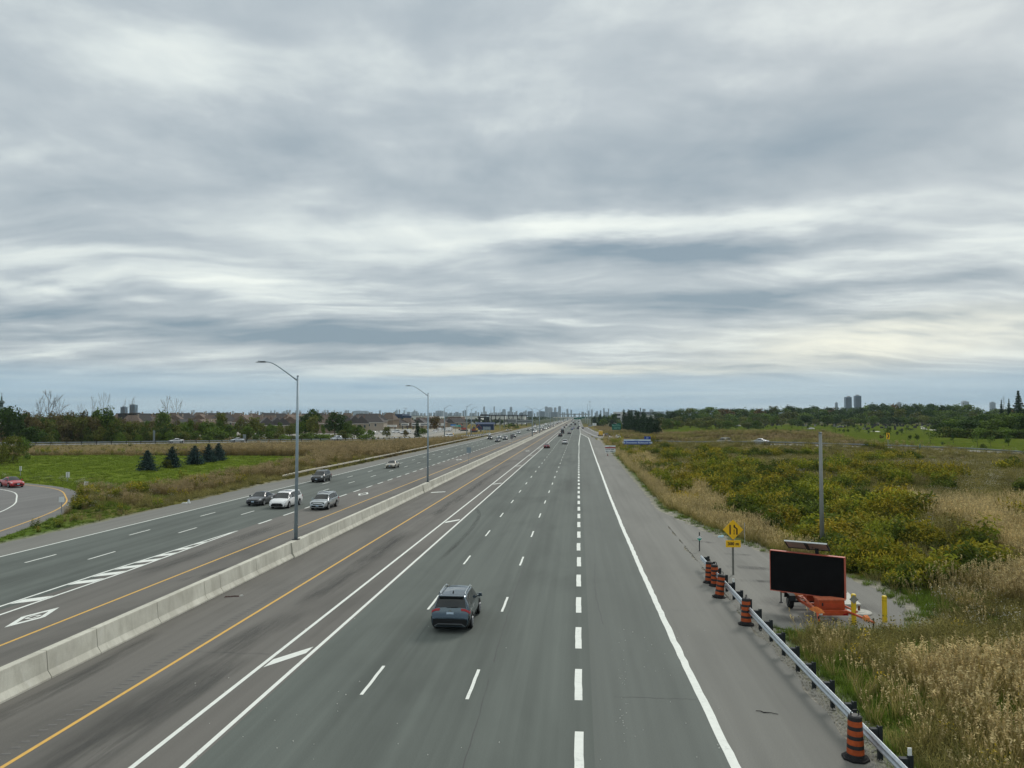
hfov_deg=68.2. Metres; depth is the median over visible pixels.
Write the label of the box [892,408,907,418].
tree
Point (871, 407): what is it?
tree
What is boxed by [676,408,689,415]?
tree
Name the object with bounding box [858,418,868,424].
tree
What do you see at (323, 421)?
house
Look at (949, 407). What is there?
tree
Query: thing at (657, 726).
road
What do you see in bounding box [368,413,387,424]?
house
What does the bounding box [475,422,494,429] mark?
shed
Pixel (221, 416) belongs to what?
tree
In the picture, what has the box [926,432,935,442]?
young tree
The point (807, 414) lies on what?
tree
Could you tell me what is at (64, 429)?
tree
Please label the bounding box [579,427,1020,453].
ramp road
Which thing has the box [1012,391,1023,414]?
fir tree
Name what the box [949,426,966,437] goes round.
bush
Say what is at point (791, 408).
tree
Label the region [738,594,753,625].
traffic drum
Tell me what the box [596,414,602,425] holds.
tree
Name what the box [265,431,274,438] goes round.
bush
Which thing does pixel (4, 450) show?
bush
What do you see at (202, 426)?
tree
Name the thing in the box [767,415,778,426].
tree
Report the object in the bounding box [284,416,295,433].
house
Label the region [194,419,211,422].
house
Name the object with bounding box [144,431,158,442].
bush
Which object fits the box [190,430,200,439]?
bush
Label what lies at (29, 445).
bush
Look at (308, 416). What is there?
tree
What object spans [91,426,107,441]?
bush
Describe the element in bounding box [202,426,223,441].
tree
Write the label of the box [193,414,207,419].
house
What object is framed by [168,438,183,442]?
sedan
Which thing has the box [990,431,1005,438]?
bush
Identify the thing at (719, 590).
traffic drum
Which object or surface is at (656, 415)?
tree
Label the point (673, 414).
tree
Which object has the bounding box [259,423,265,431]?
tree
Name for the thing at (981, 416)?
tree
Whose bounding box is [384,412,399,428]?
house
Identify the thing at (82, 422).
tree
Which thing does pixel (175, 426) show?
tree
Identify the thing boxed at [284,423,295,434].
tree
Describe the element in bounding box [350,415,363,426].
house
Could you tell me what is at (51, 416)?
tree
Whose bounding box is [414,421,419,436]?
tree
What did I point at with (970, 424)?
tree
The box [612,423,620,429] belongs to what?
guide sign
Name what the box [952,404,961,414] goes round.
tree
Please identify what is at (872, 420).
tree
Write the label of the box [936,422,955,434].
tree
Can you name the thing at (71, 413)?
tree
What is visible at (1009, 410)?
fir tree
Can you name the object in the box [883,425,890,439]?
young tree
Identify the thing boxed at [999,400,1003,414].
fir tree
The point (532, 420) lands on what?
street lamp
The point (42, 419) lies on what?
tree
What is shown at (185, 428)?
tree
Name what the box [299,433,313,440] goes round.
bush
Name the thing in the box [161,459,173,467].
shrub
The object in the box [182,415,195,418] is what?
house
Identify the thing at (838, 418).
tree
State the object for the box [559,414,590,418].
overpass
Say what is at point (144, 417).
house
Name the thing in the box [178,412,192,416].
house
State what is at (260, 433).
bush
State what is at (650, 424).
cedar tree
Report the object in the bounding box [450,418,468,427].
house
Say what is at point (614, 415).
tree
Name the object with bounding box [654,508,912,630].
pullout pavement
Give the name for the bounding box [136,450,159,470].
spruce tree
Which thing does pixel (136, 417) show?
house
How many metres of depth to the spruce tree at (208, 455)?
160.69 m
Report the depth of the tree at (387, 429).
322.95 m
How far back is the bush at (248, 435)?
293.46 m
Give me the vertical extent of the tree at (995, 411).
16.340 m
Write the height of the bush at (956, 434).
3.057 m
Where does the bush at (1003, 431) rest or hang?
on the ground at (964, 443)
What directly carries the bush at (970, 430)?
on the ground at (964, 443)
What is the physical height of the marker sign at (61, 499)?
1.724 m
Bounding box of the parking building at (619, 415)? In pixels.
[613,412,622,423]
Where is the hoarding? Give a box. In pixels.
[451,424,460,431]
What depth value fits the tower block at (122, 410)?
2094.79 m
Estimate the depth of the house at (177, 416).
526.98 m
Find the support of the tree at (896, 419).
on the ground at (964, 443)
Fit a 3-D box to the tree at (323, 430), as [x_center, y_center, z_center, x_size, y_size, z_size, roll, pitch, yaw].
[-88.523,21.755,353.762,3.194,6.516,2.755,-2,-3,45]
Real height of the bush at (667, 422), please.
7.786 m
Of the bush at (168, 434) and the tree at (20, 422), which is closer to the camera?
the bush at (168, 434)
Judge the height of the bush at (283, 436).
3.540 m
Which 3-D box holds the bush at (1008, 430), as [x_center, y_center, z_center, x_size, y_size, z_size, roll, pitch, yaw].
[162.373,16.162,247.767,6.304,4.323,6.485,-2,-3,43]
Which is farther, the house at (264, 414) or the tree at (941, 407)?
the tree at (941, 407)
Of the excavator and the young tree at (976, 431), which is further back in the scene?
the excavator
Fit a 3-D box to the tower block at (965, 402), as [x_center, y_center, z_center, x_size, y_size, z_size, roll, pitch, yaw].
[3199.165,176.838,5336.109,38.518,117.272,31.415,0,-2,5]
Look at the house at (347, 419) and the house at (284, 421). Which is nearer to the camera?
the house at (284, 421)
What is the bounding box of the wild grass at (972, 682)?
[601,434,1023,767]
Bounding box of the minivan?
[269,489,302,507]
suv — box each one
[310,490,338,509]
[311,469,331,481]
[330,436,342,440]
[431,584,481,627]
[717,437,730,442]
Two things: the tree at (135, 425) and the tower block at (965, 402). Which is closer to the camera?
the tree at (135, 425)
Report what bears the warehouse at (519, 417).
on the ground at (964, 443)
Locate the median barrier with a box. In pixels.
[0,418,573,703]
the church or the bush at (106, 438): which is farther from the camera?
the church
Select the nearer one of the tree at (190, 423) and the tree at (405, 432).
the tree at (190, 423)
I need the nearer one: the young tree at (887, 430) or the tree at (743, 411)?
the young tree at (887, 430)
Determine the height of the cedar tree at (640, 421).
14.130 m
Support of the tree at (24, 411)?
on the ground at (964, 443)
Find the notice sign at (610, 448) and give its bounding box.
[605,445,615,455]
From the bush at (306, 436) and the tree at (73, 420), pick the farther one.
the bush at (306, 436)
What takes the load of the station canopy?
on the ground at (964, 443)
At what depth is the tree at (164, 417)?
272.75 m
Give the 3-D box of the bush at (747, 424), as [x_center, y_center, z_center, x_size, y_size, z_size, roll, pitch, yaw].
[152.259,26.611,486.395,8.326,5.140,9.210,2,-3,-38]
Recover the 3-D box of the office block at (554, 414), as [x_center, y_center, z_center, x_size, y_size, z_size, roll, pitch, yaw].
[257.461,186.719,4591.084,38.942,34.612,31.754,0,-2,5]
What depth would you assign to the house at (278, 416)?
540.60 m
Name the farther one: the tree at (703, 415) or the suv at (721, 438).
the tree at (703, 415)
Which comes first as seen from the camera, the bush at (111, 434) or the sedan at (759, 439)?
the sedan at (759, 439)
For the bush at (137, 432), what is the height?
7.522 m
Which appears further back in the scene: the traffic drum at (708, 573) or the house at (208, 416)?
the house at (208, 416)
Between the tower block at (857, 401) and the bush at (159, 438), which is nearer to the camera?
the bush at (159, 438)
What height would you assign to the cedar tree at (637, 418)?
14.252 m
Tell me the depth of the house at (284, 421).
417.63 m
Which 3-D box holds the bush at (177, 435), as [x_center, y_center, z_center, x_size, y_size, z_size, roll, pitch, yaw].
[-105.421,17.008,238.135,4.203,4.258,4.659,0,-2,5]
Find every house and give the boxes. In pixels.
[122,414,143,421]
[136,414,153,424]
[173,414,183,420]
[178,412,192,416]
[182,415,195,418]
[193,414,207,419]
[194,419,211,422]
[205,414,215,418]
[211,414,234,424]
[231,414,251,425]
[252,414,262,420]
[260,417,276,430]
[261,412,276,416]
[263,415,275,419]
[271,417,286,433]
[274,414,285,418]
[279,417,289,433]
[283,414,295,419]
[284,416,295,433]
[317,415,333,432]
[344,415,354,424]
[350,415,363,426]
[358,415,369,430]
[362,414,386,430]
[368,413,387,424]
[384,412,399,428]
[399,418,405,427]
[403,418,414,427]
[414,418,426,427]
[431,418,447,427]
[445,418,453,427]
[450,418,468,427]
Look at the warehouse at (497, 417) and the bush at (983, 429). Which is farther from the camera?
the warehouse at (497, 417)
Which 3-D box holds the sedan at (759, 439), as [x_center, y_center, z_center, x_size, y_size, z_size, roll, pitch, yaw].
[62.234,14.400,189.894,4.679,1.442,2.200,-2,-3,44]
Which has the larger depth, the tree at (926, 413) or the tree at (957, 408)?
the tree at (957, 408)
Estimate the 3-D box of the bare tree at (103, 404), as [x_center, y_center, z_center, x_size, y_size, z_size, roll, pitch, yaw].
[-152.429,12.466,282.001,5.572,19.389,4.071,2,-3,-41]
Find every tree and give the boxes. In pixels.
[0,405,19,443]
[6,405,27,439]
[16,410,31,439]
[19,426,47,441]
[21,416,30,427]
[29,415,42,443]
[32,394,47,417]
[38,415,47,430]
[40,421,50,441]
[42,389,67,417]
[42,418,59,439]
[44,409,56,420]
[54,399,64,415]
[55,414,65,438]
[57,420,74,443]
[62,410,74,436]
[64,414,77,423]
[67,416,80,443]
[73,417,87,443]
[73,417,90,437]
[77,409,90,418]
[87,416,103,441]
[91,407,99,422]
[97,393,109,440]
[99,405,114,442]
[109,417,126,438]
[124,421,134,442]
[125,422,142,440]
[127,399,136,421]
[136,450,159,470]
[153,407,170,427]
[159,424,174,442]
[159,446,183,467]
[166,425,180,432]
[170,398,184,424]
[177,425,188,439]
[182,445,206,464]
[186,419,194,432]
[194,421,201,438]
[197,423,206,434]
[200,444,217,461]
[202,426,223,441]
[212,443,227,460]
[214,412,227,429]
[215,418,225,430]
[223,424,235,438]
[234,416,248,434]
[240,425,255,439]
[247,417,262,439]
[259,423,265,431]
[265,425,276,433]
[276,425,285,434]
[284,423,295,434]
[295,421,305,433]
[299,409,323,432]
[305,414,319,434]
[317,434,331,440]
[320,424,325,433]
[325,411,346,433]
[343,420,351,433]
[348,424,362,437]
[356,426,365,437]
[382,427,390,438]
[403,430,408,436]
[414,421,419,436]
[418,427,426,436]
[429,415,441,429]
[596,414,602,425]
[599,418,607,424]
[612,413,616,422]
[621,410,625,428]
[624,409,629,429]
[627,410,632,429]
[632,409,637,431]
[633,411,640,430]
[638,412,643,432]
[640,413,647,431]
[645,414,652,433]
[647,416,654,433]
[652,411,665,418]
[652,418,661,434]
[664,410,678,418]
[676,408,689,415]
[683,408,693,419]
[690,408,704,416]
[691,413,700,419]
[698,413,709,417]
[704,407,721,417]
[718,409,734,417]
[736,407,750,416]
[748,413,759,419]
[754,408,766,418]
[758,413,771,421]
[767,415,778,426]
[769,406,777,414]
[771,406,790,415]
[776,418,788,426]
[782,404,796,423]
[782,411,797,424]
[792,420,804,426]
[797,412,813,423]
[799,415,814,422]
[801,409,813,414]
[805,405,818,412]
[811,413,820,424]
[812,408,828,422]
[816,410,834,422]
[817,415,835,425]
[830,407,848,423]
[832,415,845,424]
[840,419,853,426]
[845,412,856,419]
[853,407,867,413]
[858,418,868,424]
[866,402,880,412]
[868,415,879,423]
[877,403,889,411]
[877,417,887,424]
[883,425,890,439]
[886,417,901,425]
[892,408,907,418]
[899,416,907,424]
[903,405,915,413]
[907,417,920,425]
[912,403,921,416]
[915,403,924,423]
[919,403,939,413]
[921,409,935,417]
[922,416,931,424]
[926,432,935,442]
[927,416,944,424]
[931,424,943,434]
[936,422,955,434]
[938,404,946,411]
[938,419,957,433]
[941,404,955,411]
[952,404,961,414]
[956,419,980,429]
[959,403,974,415]
[962,417,983,430]
[970,430,983,446]
[971,407,985,415]
[973,414,987,419]
[975,418,1002,430]
[980,415,1000,430]
[987,436,994,443]
[988,409,1006,413]
[992,413,1020,430]
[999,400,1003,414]
[1004,436,1010,445]
[1006,399,1011,414]
[1011,414,1023,429]
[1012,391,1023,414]
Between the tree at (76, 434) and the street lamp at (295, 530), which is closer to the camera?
the street lamp at (295, 530)
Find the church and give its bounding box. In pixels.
[0,396,6,423]
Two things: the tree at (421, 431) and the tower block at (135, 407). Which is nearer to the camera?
the tree at (421, 431)
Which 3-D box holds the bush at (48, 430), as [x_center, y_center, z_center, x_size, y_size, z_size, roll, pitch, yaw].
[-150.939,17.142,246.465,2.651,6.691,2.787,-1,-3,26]
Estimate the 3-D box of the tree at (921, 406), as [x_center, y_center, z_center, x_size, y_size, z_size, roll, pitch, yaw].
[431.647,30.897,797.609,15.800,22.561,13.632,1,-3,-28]
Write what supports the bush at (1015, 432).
on the ground at (964, 443)
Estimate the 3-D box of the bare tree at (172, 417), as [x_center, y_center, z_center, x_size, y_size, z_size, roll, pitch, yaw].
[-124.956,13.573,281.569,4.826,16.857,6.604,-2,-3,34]
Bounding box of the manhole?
[847,605,871,615]
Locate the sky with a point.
(615, 205)
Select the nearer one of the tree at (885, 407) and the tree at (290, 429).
the tree at (290, 429)
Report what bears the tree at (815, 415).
on the ground at (964, 443)
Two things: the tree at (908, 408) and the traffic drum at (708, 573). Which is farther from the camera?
the tree at (908, 408)
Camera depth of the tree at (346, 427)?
326.71 m
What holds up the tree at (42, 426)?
on the ground at (964, 443)
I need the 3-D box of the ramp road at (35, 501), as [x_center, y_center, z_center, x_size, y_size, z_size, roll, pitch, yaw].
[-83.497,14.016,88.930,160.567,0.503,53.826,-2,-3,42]
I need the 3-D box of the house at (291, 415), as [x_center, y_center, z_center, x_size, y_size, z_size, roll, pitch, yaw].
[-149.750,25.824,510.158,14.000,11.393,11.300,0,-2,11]
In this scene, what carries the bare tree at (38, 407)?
on the ground at (964, 443)
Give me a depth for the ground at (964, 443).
179.00 m
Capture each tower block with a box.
[120,406,127,412]
[129,404,137,412]
[844,396,851,411]
[854,395,861,408]
[961,401,968,406]
[989,402,995,410]
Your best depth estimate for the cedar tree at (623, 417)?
554.18 m
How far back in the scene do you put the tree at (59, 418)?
260.70 m
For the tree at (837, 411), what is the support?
on the ground at (964, 443)
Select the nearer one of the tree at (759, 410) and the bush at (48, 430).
the bush at (48, 430)
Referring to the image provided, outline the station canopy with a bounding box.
[478,414,528,425]
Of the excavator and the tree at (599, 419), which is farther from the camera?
the tree at (599, 419)
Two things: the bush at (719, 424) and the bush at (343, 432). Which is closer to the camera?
the bush at (343, 432)
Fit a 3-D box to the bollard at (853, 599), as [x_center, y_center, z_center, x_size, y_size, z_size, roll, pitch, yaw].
[16.390,10.864,36.320,0.424,1.558,0.262,0,-2,5]
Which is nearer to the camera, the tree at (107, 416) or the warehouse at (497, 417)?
the tree at (107, 416)
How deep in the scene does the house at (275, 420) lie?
412.62 m
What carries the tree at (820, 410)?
on the ground at (964, 443)
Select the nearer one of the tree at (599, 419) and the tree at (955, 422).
the tree at (955, 422)
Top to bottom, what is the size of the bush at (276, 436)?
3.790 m
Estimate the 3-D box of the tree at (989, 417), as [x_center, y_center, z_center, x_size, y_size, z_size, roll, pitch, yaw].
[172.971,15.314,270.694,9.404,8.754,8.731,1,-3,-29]
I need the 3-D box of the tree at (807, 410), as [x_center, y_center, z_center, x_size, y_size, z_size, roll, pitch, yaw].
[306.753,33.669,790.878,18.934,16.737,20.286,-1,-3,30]
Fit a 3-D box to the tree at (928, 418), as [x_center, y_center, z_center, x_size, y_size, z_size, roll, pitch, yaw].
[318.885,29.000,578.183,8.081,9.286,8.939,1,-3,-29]
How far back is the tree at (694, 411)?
765.29 m
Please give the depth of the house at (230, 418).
524.02 m
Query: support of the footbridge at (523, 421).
on the ground at (964, 443)
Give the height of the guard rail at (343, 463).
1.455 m
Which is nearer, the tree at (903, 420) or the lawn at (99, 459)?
the lawn at (99, 459)
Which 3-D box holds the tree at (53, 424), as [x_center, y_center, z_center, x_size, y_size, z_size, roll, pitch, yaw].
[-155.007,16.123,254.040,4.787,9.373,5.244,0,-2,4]
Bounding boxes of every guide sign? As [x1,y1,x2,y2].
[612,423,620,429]
[624,436,651,446]
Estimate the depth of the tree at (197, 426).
317.80 m
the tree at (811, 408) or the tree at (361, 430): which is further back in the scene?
the tree at (811, 408)
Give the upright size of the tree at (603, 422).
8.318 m
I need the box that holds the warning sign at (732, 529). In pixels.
[723,520,742,574]
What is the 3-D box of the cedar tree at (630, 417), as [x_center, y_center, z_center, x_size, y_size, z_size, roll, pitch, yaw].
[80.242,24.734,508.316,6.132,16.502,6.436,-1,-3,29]
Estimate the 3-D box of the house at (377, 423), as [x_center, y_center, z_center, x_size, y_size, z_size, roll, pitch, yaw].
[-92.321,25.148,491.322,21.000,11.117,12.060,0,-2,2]
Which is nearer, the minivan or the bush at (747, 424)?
the minivan
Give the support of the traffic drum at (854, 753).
on the road shoulder at (742, 674)
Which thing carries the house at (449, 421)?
on the ground at (964, 443)
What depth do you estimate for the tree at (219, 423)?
307.95 m
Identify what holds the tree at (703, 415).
on the ground at (964, 443)
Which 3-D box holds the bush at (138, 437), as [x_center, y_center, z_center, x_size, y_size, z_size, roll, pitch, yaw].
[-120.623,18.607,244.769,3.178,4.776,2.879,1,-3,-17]
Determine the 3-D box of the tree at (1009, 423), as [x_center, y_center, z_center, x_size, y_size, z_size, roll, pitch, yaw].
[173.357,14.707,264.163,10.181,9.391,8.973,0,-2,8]
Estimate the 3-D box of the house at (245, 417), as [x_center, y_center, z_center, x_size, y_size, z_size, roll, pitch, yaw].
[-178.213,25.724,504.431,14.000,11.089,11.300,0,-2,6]
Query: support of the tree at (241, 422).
on the ground at (964, 443)
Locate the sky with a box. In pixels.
[0,0,1023,416]
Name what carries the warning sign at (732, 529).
on the pullout pavement
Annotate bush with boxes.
[0,443,9,464]
[2,435,28,462]
[15,437,32,459]
[37,429,45,443]
[44,432,56,443]
[45,427,52,437]
[50,428,60,443]
[82,426,94,443]
[82,434,94,443]
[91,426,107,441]
[101,432,112,442]
[102,431,114,442]
[112,425,127,442]
[115,432,127,442]
[120,432,132,442]
[129,427,142,442]
[134,434,142,440]
[141,429,149,442]
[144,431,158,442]
[155,432,164,442]
[164,430,174,442]
[170,431,183,438]
[181,431,190,440]
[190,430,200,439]
[216,429,229,441]
[228,430,239,439]
[240,432,253,438]
[252,434,259,439]
[256,430,265,439]
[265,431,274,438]
[272,432,283,438]
[278,434,291,438]
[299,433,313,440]
[337,430,346,437]
[357,434,371,439]
[367,429,374,439]
[662,418,672,429]
[673,420,680,428]
[683,421,695,427]
[695,421,704,427]
[700,421,711,428]
[715,419,723,428]
[721,421,733,428]
[742,422,752,428]
[750,419,760,428]
[935,426,954,437]
[942,429,961,437]
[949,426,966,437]
[961,428,975,437]
[969,427,988,438]
[979,430,995,438]
[985,430,1001,438]
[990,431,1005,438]
[995,430,1014,438]
[999,427,1018,438]
[1008,429,1021,435]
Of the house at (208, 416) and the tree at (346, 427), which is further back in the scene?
the house at (208, 416)
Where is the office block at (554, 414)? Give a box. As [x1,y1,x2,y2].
[551,412,557,416]
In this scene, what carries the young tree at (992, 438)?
on the ground at (964, 443)
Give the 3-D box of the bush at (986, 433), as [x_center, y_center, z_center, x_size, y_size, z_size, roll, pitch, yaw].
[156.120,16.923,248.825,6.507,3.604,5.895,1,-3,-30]
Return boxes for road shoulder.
[0,420,559,555]
[579,419,875,767]
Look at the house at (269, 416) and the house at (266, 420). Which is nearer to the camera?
the house at (266, 420)
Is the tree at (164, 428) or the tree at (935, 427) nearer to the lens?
the tree at (164, 428)
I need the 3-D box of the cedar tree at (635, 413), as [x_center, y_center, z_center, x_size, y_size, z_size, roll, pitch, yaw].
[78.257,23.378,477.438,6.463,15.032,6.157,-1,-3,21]
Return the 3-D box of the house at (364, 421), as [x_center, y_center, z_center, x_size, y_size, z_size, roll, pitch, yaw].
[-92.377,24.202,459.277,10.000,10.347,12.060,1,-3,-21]
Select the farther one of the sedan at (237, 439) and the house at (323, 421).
the house at (323, 421)
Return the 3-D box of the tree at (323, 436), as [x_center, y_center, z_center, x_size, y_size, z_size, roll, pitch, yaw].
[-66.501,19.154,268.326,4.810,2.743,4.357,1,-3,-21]
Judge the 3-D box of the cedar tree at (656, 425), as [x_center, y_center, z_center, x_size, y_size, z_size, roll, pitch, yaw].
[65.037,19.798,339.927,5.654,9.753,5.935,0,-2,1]
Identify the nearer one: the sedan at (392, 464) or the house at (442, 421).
the sedan at (392, 464)
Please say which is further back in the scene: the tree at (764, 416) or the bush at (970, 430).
the tree at (764, 416)
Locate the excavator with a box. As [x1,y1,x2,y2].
[470,424,481,431]
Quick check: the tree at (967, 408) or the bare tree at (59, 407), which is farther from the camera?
the tree at (967, 408)
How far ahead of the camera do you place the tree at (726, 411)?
796.74 m
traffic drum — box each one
[703,559,711,583]
[709,562,718,586]
[712,571,726,598]
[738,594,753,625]
[841,709,869,763]
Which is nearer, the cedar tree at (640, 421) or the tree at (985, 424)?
the tree at (985, 424)
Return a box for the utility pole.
[818,432,825,541]
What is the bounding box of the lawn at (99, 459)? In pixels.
[0,454,309,490]
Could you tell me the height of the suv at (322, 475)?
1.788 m
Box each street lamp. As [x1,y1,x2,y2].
[256,361,299,539]
[406,385,429,481]
[444,405,451,435]
[525,406,532,435]
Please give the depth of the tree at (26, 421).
270.13 m
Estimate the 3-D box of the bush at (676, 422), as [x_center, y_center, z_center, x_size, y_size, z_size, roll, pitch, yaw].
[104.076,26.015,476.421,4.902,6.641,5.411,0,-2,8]
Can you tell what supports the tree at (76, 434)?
on the ground at (964, 443)
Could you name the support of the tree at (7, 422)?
on the ground at (964, 443)
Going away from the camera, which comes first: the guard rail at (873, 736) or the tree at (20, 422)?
the guard rail at (873, 736)
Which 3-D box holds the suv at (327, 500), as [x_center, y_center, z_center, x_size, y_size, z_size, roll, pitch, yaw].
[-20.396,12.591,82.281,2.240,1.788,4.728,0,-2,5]
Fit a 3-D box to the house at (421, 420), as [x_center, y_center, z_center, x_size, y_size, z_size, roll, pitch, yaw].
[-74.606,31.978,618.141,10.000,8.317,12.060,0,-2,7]
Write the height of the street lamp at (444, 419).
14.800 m
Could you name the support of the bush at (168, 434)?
on the ground at (964, 443)
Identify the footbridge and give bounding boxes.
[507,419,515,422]
[516,420,531,422]
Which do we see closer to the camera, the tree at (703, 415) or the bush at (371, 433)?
the bush at (371, 433)
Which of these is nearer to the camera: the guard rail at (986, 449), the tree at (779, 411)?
the guard rail at (986, 449)
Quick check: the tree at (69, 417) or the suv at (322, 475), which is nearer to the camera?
the suv at (322, 475)
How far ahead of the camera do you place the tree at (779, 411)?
769.10 m
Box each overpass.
[553,417,572,420]
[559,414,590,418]
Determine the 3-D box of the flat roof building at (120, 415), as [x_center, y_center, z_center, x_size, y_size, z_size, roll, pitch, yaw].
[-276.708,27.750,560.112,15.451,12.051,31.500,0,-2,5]
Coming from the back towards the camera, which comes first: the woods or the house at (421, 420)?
the woods
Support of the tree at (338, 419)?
on the ground at (964, 443)
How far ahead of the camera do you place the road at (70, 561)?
62.77 m
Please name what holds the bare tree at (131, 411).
on the ground at (964, 443)
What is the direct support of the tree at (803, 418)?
on the ground at (964, 443)
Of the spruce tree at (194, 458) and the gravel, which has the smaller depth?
the gravel
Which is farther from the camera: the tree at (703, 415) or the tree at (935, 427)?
the tree at (703, 415)
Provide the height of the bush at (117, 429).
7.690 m
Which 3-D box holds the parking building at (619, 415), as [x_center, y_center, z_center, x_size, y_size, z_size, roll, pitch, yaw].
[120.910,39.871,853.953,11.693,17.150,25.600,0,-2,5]
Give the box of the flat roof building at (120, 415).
[116,413,155,418]
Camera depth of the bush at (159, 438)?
246.11 m
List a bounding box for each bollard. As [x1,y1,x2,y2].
[849,593,857,624]
[882,595,886,622]
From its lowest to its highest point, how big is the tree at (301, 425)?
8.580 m
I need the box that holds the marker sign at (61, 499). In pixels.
[59,497,63,512]
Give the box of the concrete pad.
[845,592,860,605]
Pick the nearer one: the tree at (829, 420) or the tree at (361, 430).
the tree at (361, 430)
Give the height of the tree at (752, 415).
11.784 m
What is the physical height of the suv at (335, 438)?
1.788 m
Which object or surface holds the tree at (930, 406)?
on the ground at (964, 443)
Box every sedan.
[0,476,24,487]
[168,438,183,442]
[229,438,244,441]
[246,491,275,504]
[385,460,399,467]
[751,438,768,443]
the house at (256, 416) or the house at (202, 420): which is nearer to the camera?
the house at (202, 420)
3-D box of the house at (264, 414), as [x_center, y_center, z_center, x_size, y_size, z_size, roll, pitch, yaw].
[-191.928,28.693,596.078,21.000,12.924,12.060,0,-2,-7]
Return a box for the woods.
[84,416,705,424]
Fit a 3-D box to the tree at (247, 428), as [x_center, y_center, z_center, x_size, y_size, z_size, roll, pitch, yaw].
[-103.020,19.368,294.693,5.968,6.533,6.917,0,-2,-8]
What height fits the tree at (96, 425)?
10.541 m
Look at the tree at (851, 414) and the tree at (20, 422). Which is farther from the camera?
the tree at (851, 414)
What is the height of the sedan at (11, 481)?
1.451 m
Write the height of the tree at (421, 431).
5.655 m
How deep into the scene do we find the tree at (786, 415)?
654.11 m
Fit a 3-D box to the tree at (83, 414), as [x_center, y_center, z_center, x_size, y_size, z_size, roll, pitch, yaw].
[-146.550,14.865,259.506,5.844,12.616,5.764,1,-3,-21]
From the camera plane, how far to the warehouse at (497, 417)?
904.10 m
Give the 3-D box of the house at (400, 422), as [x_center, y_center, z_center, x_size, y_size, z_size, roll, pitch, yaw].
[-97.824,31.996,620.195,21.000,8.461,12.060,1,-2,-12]
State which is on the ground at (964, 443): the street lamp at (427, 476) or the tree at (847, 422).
the tree at (847, 422)
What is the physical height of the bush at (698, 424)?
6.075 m
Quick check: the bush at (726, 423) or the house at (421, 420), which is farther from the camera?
the house at (421, 420)
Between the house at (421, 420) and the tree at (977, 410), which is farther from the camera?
the tree at (977, 410)
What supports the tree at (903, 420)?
on the ground at (964, 443)
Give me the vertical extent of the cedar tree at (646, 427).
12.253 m
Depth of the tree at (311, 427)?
325.71 m
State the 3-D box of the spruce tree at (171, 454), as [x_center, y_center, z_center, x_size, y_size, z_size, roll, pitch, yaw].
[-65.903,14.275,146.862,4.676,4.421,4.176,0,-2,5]
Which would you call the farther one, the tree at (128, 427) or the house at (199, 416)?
the house at (199, 416)
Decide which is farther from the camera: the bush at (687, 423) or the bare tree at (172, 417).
the bush at (687, 423)
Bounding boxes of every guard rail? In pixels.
[0,433,486,444]
[282,429,511,477]
[654,440,1021,451]
[700,555,913,767]
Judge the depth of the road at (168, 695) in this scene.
31.99 m
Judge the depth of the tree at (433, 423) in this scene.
474.57 m
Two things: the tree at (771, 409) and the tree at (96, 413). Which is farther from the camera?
the tree at (771, 409)
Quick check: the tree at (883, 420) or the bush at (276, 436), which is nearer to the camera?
the bush at (276, 436)
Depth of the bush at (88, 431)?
249.04 m
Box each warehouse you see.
[395,414,409,418]
[463,416,483,423]
[490,416,505,423]
[506,416,525,423]
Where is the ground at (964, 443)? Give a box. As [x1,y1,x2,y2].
[0,417,1023,767]
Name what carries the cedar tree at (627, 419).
on the ground at (964, 443)
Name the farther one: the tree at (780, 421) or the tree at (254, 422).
the tree at (780, 421)
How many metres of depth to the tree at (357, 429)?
314.34 m
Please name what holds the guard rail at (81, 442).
on the ground at (964, 443)
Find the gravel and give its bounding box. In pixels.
[684,545,915,767]
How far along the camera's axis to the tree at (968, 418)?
283.97 m
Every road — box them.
[0,417,573,609]
[0,417,575,666]
[0,417,993,767]
[0,432,511,444]
[0,483,76,537]
[189,419,594,767]
[579,422,730,767]
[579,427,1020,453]
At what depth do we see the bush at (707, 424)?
472.48 m
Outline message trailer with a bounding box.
[770,540,874,625]
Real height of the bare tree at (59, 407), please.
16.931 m
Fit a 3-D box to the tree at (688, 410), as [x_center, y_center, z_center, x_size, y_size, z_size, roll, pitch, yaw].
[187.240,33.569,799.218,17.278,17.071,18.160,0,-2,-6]
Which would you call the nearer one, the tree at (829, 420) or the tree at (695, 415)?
the tree at (829, 420)
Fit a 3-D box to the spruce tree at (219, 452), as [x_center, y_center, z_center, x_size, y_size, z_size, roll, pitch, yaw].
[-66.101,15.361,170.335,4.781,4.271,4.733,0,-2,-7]
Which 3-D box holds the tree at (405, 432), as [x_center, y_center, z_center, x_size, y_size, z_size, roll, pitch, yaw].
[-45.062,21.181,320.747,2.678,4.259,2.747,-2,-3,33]
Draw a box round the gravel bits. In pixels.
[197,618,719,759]
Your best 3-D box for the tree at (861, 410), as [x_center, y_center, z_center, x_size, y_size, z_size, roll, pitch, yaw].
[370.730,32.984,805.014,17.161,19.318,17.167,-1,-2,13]
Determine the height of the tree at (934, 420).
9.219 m
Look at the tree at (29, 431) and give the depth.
237.23 m
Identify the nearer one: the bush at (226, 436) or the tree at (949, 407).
the bush at (226, 436)

